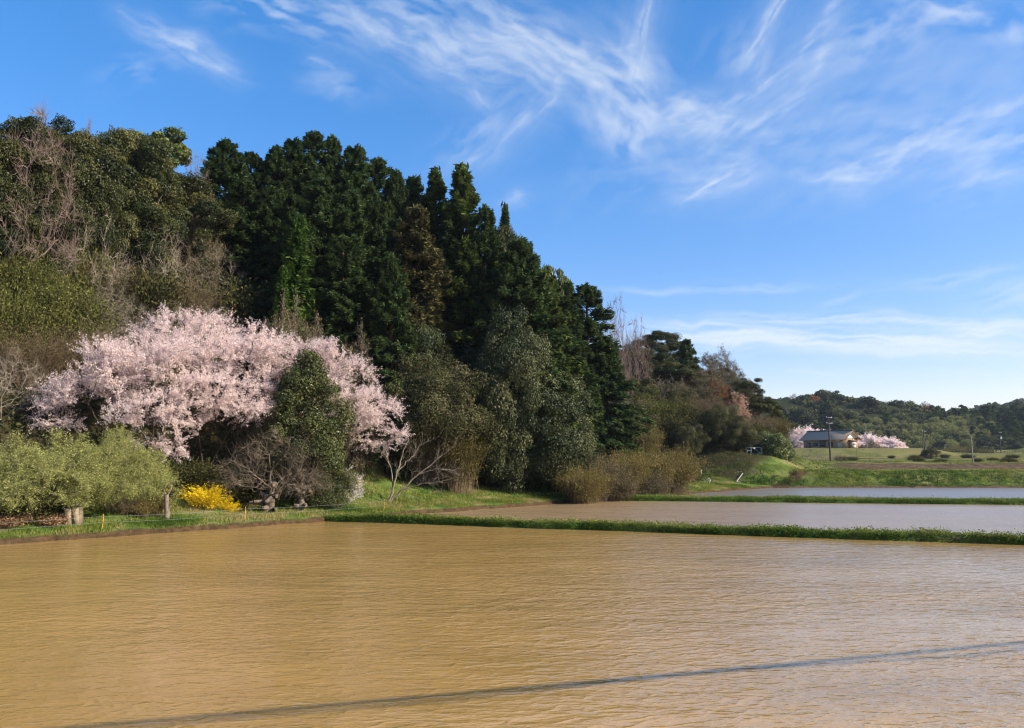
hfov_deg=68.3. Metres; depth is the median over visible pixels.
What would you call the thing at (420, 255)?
conifer tree
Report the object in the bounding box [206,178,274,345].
cypress tree
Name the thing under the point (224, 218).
oak tree
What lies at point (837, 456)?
bush
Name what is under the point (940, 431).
bamboo clump
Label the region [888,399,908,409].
evergreen
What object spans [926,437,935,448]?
bamboo clump
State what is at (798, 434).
cherry tree
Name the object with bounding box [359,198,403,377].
cypress tree
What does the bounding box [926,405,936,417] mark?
conifer
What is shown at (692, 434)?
evergreen shrub
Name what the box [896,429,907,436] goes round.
bamboo clump
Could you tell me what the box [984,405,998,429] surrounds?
conifer
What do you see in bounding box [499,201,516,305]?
cedar tree
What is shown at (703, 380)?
bare tree
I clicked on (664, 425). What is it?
hill shrub
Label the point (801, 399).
evergreen
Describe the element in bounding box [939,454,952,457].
field bush
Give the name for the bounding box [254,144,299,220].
cypress tree
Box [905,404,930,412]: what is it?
evergreen
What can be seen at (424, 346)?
ivy tree
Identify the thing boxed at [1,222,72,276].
oak tree
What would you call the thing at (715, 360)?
bare tree
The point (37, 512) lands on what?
evergreen shrub
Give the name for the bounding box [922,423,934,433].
bamboo clump
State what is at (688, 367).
evergreen tree
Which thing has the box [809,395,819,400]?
rusty tree
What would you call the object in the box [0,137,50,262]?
oak tree
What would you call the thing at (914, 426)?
bamboo clump
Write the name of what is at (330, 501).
laurel tree
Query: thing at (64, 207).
bare tree
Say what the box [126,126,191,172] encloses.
evergreen tree
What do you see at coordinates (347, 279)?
cypress tree
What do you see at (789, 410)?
evergreen
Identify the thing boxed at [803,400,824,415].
evergreen
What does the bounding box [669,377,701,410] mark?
bare tree
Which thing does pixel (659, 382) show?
bare tree
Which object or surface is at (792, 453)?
hedge bush
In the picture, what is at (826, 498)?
bund grass
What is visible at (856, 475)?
field grass
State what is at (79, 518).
plank box
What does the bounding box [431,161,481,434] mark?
cedar tree
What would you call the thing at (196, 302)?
hill shrub
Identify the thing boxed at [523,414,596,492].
ivy tree
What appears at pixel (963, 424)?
bamboo clump
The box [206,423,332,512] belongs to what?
pollard tree
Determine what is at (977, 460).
field bush
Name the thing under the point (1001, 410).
conifer
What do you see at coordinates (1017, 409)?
conifer
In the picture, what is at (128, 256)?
oak tree
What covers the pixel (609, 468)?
cane bush
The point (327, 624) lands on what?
paddy water
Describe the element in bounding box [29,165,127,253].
oak tree
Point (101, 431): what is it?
undergrowth
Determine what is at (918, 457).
field bush
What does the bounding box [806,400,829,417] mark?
evergreen
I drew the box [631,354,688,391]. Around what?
evergreen tree
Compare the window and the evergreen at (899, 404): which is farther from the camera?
the evergreen at (899, 404)
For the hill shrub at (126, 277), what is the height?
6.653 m
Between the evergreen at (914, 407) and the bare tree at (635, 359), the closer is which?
the bare tree at (635, 359)
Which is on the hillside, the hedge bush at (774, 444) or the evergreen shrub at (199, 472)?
the evergreen shrub at (199, 472)
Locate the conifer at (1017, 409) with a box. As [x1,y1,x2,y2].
[1010,402,1023,422]
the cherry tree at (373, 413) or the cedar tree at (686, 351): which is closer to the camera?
the cherry tree at (373, 413)
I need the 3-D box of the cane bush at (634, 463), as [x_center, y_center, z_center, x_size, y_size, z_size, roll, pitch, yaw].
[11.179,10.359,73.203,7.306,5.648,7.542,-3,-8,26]
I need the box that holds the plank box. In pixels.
[61,500,85,525]
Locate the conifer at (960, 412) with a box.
[955,404,969,426]
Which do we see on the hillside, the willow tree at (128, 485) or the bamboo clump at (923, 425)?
the willow tree at (128, 485)
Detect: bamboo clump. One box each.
[871,430,882,437]
[879,426,887,436]
[882,428,898,437]
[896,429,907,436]
[904,430,914,436]
[911,423,921,428]
[912,429,928,438]
[914,437,925,447]
[914,440,929,447]
[918,423,929,433]
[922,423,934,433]
[926,418,939,422]
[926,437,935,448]
[929,425,942,435]
[930,422,945,435]
[942,427,957,438]
[942,439,952,449]
[943,425,956,434]
[944,415,960,422]
[945,442,958,449]
[948,419,967,426]
[953,428,968,438]
[955,420,969,427]
[957,416,969,423]
[959,439,969,446]
[963,440,975,446]
[972,416,982,424]
[976,424,984,433]
[978,431,990,437]
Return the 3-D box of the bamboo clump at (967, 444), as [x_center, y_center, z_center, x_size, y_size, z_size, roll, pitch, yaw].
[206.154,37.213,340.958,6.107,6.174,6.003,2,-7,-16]
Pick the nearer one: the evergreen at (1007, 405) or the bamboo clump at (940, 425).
the bamboo clump at (940, 425)
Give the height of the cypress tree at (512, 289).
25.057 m
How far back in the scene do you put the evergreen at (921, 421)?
390.58 m
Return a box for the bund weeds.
[317,509,1023,544]
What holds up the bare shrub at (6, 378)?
on the hillside
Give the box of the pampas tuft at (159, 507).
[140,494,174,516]
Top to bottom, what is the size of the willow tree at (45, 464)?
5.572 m
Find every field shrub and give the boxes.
[908,443,939,448]
[918,447,940,458]
[938,442,987,452]
[949,445,1007,452]
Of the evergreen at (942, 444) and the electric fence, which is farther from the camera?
the evergreen at (942, 444)
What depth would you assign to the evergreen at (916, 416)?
397.43 m
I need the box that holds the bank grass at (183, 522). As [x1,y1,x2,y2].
[0,457,750,538]
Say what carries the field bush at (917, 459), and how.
on the fields
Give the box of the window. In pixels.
[819,442,825,446]
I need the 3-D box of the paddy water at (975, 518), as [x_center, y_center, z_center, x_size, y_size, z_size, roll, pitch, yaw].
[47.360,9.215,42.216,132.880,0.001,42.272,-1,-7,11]
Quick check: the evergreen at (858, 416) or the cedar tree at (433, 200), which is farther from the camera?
the evergreen at (858, 416)
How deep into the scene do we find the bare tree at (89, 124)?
61.06 m
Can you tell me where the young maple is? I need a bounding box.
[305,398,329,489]
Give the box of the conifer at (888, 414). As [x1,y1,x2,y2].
[883,412,891,424]
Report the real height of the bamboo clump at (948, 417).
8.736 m
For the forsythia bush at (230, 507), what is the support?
on the hillside
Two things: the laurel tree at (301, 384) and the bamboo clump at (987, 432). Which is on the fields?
the bamboo clump at (987, 432)
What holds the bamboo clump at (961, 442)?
on the fields
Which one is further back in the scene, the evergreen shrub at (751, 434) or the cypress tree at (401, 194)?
the evergreen shrub at (751, 434)
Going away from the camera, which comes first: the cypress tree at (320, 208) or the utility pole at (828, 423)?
the cypress tree at (320, 208)
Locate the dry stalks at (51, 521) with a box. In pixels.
[31,511,74,526]
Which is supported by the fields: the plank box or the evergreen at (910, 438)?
the evergreen at (910, 438)
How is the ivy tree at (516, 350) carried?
on the hillside
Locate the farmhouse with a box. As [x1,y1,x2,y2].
[799,429,861,447]
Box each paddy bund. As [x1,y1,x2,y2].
[324,515,1023,544]
[602,496,1023,504]
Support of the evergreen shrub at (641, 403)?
on the fields
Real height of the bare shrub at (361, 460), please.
13.816 m
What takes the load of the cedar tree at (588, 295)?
on the hillside
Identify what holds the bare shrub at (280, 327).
on the hillside
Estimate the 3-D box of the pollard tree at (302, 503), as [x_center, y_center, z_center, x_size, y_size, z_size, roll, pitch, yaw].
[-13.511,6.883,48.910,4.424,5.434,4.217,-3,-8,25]
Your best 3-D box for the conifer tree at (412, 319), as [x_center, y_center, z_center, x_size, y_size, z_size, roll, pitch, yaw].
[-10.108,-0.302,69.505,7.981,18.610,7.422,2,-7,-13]
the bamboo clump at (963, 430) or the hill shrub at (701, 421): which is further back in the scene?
the bamboo clump at (963, 430)
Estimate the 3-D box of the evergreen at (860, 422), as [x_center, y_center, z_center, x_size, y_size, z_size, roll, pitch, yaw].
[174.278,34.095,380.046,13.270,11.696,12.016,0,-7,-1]
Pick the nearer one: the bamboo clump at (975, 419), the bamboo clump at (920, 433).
the bamboo clump at (920, 433)
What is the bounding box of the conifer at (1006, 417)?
[1001,407,1012,430]
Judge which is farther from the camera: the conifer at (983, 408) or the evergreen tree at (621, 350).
the conifer at (983, 408)
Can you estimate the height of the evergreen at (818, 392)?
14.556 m
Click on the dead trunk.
(166, 507)
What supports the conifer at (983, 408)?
on the fields
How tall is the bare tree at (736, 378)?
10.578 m
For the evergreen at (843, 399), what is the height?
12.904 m
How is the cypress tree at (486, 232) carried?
on the hillside
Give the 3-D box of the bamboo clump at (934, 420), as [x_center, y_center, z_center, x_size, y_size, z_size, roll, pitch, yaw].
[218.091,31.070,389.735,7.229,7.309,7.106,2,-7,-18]
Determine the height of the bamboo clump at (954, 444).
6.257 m
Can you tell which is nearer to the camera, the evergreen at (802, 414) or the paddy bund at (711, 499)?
the paddy bund at (711, 499)
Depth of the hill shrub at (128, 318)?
54.98 m
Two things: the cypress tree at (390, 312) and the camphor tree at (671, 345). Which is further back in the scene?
the camphor tree at (671, 345)
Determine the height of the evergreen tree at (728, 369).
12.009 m
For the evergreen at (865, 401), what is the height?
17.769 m
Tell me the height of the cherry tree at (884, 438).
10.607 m
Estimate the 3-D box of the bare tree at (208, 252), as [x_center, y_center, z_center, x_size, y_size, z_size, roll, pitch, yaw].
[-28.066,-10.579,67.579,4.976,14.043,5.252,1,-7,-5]
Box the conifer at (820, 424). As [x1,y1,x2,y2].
[815,422,824,430]
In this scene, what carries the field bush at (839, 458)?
on the fields
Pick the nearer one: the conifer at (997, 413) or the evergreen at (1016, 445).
the evergreen at (1016, 445)
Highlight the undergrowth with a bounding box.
[0,265,709,490]
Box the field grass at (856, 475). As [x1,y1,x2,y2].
[698,397,1023,486]
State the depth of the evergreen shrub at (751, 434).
109.70 m
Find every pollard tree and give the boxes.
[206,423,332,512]
[271,432,340,509]
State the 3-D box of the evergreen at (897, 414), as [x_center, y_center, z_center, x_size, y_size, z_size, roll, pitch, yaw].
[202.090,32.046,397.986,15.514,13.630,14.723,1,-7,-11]
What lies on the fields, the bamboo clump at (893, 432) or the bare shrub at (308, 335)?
the bamboo clump at (893, 432)
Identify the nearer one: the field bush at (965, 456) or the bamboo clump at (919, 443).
the field bush at (965, 456)
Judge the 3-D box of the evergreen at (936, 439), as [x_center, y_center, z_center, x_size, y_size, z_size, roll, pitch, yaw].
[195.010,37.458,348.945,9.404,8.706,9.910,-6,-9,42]
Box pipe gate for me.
[747,445,761,453]
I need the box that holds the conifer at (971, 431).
[969,425,976,437]
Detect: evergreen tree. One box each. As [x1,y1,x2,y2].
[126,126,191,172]
[496,221,534,306]
[543,263,569,295]
[608,372,659,403]
[618,344,659,374]
[622,348,671,380]
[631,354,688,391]
[660,359,710,393]
[700,367,731,384]
[707,391,754,419]
[728,377,764,413]
[751,396,785,424]
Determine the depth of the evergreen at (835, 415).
381.78 m
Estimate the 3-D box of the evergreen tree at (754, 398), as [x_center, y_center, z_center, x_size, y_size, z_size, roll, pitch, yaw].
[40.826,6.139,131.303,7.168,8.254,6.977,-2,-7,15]
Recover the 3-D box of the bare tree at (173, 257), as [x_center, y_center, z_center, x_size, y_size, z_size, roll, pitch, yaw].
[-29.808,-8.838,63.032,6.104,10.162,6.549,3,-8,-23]
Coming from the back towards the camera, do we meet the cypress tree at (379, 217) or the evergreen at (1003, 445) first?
the evergreen at (1003, 445)
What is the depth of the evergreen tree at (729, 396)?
124.67 m
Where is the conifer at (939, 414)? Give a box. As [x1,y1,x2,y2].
[934,407,945,419]
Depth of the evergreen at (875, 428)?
372.66 m
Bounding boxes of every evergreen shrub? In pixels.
[0,485,78,526]
[33,487,94,521]
[137,454,243,499]
[174,462,283,508]
[352,348,500,482]
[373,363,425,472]
[625,399,663,439]
[653,382,699,409]
[665,421,711,454]
[697,402,749,447]
[717,421,761,450]
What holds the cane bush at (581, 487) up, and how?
on the hillside
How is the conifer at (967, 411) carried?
on the fields
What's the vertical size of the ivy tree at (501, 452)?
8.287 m
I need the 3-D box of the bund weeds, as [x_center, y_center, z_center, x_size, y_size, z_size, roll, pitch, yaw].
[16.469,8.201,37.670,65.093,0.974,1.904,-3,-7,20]
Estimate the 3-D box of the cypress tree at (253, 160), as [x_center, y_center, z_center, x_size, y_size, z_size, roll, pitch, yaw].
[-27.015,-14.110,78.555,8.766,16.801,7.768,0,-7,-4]
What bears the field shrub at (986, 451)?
on the fields
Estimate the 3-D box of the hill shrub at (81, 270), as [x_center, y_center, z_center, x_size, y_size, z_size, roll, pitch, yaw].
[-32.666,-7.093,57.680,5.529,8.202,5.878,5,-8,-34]
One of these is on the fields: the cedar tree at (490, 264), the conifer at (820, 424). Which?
the conifer at (820, 424)
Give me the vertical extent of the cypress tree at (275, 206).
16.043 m
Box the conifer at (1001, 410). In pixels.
[997,407,1006,426]
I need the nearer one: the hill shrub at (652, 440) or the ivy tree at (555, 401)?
the ivy tree at (555, 401)
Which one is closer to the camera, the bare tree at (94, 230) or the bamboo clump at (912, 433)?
the bare tree at (94, 230)
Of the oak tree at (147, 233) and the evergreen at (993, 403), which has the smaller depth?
the oak tree at (147, 233)
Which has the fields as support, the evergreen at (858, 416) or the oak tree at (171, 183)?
the evergreen at (858, 416)
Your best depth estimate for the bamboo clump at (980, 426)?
375.43 m
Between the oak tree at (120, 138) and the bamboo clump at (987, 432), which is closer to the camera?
the oak tree at (120, 138)
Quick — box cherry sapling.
[332,465,366,503]
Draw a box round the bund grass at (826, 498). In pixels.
[606,493,1023,504]
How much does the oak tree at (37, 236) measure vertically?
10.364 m
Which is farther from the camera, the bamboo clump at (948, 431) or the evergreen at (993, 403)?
the evergreen at (993, 403)
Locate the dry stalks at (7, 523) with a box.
[0,513,33,527]
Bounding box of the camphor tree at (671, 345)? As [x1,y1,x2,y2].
[631,330,682,359]
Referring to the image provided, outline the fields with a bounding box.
[636,373,1023,488]
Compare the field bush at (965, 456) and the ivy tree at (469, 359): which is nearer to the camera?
the ivy tree at (469, 359)
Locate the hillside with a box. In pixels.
[0,266,807,544]
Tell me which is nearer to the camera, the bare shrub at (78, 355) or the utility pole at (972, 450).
the bare shrub at (78, 355)
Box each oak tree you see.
[0,114,99,249]
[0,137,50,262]
[0,166,69,262]
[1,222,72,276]
[4,113,126,257]
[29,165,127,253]
[42,214,137,292]
[45,134,140,266]
[48,166,170,253]
[71,124,181,250]
[99,225,183,285]
[122,133,194,272]
[124,173,186,270]
[131,218,228,290]
[165,189,239,274]
[172,171,227,242]
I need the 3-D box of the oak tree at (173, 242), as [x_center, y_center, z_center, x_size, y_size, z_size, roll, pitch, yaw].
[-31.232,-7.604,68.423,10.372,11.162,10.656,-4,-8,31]
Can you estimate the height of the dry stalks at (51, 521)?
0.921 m
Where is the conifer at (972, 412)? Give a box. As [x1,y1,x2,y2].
[968,410,978,417]
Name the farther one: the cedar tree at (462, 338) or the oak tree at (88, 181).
the cedar tree at (462, 338)
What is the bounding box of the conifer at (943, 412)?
[940,408,946,417]
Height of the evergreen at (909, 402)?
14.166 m
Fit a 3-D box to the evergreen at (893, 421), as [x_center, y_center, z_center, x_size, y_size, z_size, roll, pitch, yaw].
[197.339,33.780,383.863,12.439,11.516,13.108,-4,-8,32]
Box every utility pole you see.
[826,416,832,460]
[971,437,973,462]
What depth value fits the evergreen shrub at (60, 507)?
39.25 m
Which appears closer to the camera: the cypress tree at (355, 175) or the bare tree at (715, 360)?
the cypress tree at (355, 175)
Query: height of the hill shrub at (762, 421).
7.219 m
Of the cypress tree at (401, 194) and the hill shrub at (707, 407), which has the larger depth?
the hill shrub at (707, 407)
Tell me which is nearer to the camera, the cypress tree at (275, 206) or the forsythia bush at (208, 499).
the forsythia bush at (208, 499)
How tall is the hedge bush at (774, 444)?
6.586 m
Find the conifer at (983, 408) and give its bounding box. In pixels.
[978,406,989,420]
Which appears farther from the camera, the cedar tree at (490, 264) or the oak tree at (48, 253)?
the cedar tree at (490, 264)
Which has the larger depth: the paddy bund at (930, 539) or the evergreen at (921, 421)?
the evergreen at (921, 421)
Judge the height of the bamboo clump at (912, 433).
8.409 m
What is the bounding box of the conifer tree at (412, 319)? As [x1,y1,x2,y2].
[385,262,434,458]
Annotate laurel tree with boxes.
[252,346,356,502]
[293,454,357,510]
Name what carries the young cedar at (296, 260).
on the hillside
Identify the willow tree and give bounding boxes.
[0,426,121,514]
[43,422,184,512]
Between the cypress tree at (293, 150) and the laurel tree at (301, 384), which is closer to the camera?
the laurel tree at (301, 384)
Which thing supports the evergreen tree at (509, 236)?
on the hillside
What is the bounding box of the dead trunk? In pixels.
[163,482,171,517]
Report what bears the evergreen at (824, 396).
on the fields
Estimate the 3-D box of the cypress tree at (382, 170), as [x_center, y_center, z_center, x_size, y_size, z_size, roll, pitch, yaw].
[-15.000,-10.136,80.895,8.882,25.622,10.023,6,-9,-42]
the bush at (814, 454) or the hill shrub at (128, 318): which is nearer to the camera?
the hill shrub at (128, 318)
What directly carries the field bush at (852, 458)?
on the fields
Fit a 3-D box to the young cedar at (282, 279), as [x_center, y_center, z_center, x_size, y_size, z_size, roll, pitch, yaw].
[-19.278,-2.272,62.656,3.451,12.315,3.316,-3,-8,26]
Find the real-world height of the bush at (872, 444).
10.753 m
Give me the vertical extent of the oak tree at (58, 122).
14.373 m
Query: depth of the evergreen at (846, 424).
363.85 m
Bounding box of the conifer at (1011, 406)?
[1003,404,1019,422]
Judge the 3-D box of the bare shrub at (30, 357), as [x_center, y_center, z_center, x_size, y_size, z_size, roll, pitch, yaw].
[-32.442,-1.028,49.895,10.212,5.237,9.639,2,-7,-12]
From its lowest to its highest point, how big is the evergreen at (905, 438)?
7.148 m
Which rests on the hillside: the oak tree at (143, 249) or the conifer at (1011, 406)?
the oak tree at (143, 249)
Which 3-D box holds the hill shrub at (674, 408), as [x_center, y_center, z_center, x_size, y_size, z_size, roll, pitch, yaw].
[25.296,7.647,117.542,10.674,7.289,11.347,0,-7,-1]
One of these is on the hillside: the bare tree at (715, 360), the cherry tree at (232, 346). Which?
the cherry tree at (232, 346)
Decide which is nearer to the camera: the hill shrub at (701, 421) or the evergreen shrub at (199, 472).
the evergreen shrub at (199, 472)
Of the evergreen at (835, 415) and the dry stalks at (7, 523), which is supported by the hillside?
the dry stalks at (7, 523)
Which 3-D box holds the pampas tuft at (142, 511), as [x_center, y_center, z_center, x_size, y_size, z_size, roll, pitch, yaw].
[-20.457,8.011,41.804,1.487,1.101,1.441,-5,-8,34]
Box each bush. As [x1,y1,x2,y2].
[168,482,235,510]
[217,502,245,511]
[417,426,499,493]
[551,459,621,503]
[566,447,636,501]
[593,462,646,501]
[596,442,661,494]
[625,444,689,494]
[632,469,682,494]
[650,443,712,494]
[749,430,798,461]
[779,444,796,460]
[803,447,828,460]
[826,452,847,460]
[835,456,848,460]
[845,456,858,460]
[860,438,883,447]
[903,454,924,459]
[910,457,925,461]
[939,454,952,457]
[960,454,977,457]
[973,458,984,461]
[992,457,1020,461]
[1003,453,1022,457]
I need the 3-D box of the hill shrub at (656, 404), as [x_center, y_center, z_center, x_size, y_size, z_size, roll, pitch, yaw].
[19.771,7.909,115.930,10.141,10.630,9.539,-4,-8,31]
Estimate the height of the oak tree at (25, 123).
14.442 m
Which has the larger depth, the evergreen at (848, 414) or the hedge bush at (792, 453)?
the evergreen at (848, 414)
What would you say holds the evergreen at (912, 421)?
on the fields
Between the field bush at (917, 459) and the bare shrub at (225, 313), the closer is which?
the bare shrub at (225, 313)
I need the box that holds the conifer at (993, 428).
[989,426,996,435]
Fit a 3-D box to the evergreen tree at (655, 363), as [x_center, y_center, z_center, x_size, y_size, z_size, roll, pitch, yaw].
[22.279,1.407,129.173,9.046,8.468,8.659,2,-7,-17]
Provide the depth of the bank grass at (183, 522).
50.08 m
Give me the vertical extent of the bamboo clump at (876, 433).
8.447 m
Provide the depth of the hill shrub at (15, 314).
49.24 m
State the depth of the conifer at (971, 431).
368.86 m
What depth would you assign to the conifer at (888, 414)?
390.35 m
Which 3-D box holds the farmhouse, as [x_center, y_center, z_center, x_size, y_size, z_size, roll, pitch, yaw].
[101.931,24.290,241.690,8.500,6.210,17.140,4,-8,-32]
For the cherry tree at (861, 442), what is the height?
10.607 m
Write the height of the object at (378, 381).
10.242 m
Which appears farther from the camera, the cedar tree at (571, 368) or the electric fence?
the cedar tree at (571, 368)
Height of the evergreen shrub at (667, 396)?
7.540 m
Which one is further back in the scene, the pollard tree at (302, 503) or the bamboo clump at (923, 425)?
the bamboo clump at (923, 425)
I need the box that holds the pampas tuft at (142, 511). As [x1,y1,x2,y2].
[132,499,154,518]
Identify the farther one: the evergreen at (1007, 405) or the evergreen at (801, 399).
the evergreen at (1007, 405)
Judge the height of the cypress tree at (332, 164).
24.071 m
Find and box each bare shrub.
[0,318,95,386]
[0,347,55,418]
[39,318,140,379]
[97,283,157,352]
[104,492,161,516]
[134,300,204,361]
[169,301,247,345]
[231,287,303,475]
[264,288,337,473]
[332,317,382,475]
[385,427,454,485]
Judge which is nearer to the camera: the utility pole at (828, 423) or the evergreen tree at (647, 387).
the evergreen tree at (647, 387)
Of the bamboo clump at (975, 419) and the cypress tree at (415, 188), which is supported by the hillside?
the cypress tree at (415, 188)
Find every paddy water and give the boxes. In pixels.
[0,521,1023,727]
[427,501,1023,535]
[675,488,1023,498]
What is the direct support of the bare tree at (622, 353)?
on the hillside
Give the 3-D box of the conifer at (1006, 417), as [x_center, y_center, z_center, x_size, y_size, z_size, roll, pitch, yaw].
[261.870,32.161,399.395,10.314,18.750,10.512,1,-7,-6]
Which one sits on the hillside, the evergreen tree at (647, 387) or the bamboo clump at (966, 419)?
the evergreen tree at (647, 387)
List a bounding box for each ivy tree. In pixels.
[377,313,447,432]
[442,345,515,481]
[461,406,536,488]
[467,302,552,493]
[473,371,594,491]
[507,362,586,447]
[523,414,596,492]
[554,363,598,450]
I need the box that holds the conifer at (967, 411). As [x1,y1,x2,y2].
[962,406,973,416]
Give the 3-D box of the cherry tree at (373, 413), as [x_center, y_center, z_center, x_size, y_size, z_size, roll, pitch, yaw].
[-13.451,3.467,54.539,13.357,11.487,6.635,0,-7,0]
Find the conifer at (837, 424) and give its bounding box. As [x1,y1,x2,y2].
[835,422,840,429]
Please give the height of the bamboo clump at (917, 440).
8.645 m
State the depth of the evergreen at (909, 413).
401.86 m
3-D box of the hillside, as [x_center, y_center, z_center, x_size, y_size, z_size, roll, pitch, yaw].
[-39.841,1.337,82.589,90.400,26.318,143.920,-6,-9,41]
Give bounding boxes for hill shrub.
[0,230,78,298]
[0,270,70,377]
[2,265,132,358]
[8,250,86,367]
[51,227,123,306]
[71,272,157,365]
[73,252,174,326]
[83,256,207,336]
[142,262,233,341]
[179,267,275,342]
[618,384,667,434]
[630,417,671,457]
[643,403,697,455]
[651,393,705,421]
[666,411,737,448]
[679,386,734,423]
[741,408,786,433]
[741,419,780,442]
[764,415,802,438]
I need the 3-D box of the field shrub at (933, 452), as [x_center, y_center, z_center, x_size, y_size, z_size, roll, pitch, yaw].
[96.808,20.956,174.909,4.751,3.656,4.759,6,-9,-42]
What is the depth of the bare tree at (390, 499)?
55.97 m
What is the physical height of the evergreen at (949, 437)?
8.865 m
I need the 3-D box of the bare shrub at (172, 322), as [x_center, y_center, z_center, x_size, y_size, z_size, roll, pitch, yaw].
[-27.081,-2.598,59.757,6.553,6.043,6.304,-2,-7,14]
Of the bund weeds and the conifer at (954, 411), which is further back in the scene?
the conifer at (954, 411)
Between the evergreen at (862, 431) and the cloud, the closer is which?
the evergreen at (862, 431)
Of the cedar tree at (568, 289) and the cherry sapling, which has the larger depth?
the cedar tree at (568, 289)
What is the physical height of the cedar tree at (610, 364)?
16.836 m
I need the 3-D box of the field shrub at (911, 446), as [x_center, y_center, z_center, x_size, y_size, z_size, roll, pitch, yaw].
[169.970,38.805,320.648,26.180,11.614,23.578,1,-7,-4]
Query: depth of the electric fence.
41.15 m
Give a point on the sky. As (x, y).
(922, 107)
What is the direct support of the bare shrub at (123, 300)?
on the hillside
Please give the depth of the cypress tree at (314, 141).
79.78 m
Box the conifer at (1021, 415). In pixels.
[1019,406,1023,424]
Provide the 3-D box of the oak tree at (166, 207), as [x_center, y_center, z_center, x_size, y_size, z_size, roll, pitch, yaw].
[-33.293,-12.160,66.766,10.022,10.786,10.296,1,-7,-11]
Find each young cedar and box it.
[253,214,325,350]
[265,265,293,398]
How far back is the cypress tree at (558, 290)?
82.53 m
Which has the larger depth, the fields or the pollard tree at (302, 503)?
the fields
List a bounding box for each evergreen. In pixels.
[782,406,796,417]
[790,394,811,404]
[792,406,818,425]
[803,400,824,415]
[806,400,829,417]
[810,389,827,395]
[817,409,846,428]
[818,390,839,402]
[821,400,842,413]
[826,419,852,429]
[832,393,852,404]
[835,409,857,420]
[850,420,868,429]
[853,396,889,413]
[853,411,866,417]
[855,427,867,435]
[856,417,873,429]
[864,424,887,436]
[883,412,910,420]
[886,426,900,437]
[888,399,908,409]
[890,419,908,422]
[895,436,912,444]
[896,400,913,408]
[898,434,914,447]
[900,410,915,418]
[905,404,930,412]
[905,418,919,427]
[911,415,926,421]
[913,419,926,425]
[925,436,941,448]
[938,439,958,449]
[941,435,955,441]
[956,434,972,440]
[975,438,994,449]
[981,434,999,448]
[987,402,1003,408]
[992,439,1011,449]
[1001,402,1011,408]
[1003,437,1023,449]
[1010,398,1023,407]
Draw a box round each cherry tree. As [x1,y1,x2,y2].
[0,330,210,481]
[110,300,294,464]
[243,330,415,457]
[785,424,819,447]
[857,431,883,447]
[869,434,896,447]
[877,436,907,447]
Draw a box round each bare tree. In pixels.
[0,100,87,273]
[51,205,131,292]
[81,115,93,134]
[121,208,189,289]
[172,176,225,296]
[178,242,245,310]
[184,153,209,194]
[370,426,464,501]
[603,295,636,403]
[621,313,652,392]
[643,374,681,407]
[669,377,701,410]
[681,360,732,406]
[697,342,742,391]
[712,364,758,414]
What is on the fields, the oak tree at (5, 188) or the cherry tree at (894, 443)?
the cherry tree at (894, 443)
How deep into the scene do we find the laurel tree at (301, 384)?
50.27 m
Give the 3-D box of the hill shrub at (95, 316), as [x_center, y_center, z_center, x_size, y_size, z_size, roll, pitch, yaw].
[-31.776,-3.673,53.534,8.993,7.013,9.561,6,-9,-40]
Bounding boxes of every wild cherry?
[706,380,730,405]
[725,391,751,419]
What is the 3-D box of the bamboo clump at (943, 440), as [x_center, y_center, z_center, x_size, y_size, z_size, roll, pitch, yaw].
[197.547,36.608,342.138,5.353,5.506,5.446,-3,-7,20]
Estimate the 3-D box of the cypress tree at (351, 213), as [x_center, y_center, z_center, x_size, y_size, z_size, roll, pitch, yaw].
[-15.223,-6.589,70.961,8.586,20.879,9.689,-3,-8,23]
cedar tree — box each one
[414,166,449,327]
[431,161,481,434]
[435,235,493,430]
[464,256,518,476]
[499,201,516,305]
[518,266,594,491]
[563,279,587,362]
[571,282,656,462]
[587,335,645,461]
[674,339,700,385]
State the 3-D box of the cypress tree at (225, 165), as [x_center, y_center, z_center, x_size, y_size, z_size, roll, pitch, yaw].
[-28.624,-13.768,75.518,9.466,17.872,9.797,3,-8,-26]
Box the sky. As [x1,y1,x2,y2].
[0,0,1023,410]
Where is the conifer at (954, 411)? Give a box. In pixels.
[949,408,958,417]
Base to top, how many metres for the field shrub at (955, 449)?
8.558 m
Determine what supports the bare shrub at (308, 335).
on the hillside
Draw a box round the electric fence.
[2,501,383,529]
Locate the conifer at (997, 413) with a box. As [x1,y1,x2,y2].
[990,405,1004,427]
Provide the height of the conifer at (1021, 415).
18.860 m
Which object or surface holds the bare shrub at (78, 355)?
on the hillside
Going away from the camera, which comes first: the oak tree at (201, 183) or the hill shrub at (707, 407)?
the oak tree at (201, 183)
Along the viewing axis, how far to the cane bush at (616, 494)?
68.43 m
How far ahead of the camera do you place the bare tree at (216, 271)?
66.22 m
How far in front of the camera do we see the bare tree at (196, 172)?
72.84 m
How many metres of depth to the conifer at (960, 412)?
397.46 m
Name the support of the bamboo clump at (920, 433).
on the fields
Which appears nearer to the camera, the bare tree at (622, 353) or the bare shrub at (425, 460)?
the bare shrub at (425, 460)
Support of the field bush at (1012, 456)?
on the fields
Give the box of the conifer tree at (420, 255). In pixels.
[373,202,458,431]
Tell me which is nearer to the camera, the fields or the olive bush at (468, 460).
the olive bush at (468, 460)
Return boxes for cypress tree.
[183,137,261,273]
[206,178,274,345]
[235,184,289,331]
[242,150,264,212]
[244,210,335,336]
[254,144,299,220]
[267,136,307,213]
[269,175,352,333]
[285,130,339,211]
[307,234,379,418]
[314,189,384,389]
[316,134,347,250]
[330,143,383,252]
[346,252,433,480]
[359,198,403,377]
[360,156,401,257]
[383,168,419,299]
[401,174,424,256]
[451,203,511,373]
[475,236,585,488]
[548,293,607,464]
[553,280,602,441]
[585,347,619,465]
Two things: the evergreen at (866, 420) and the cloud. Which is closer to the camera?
the evergreen at (866, 420)

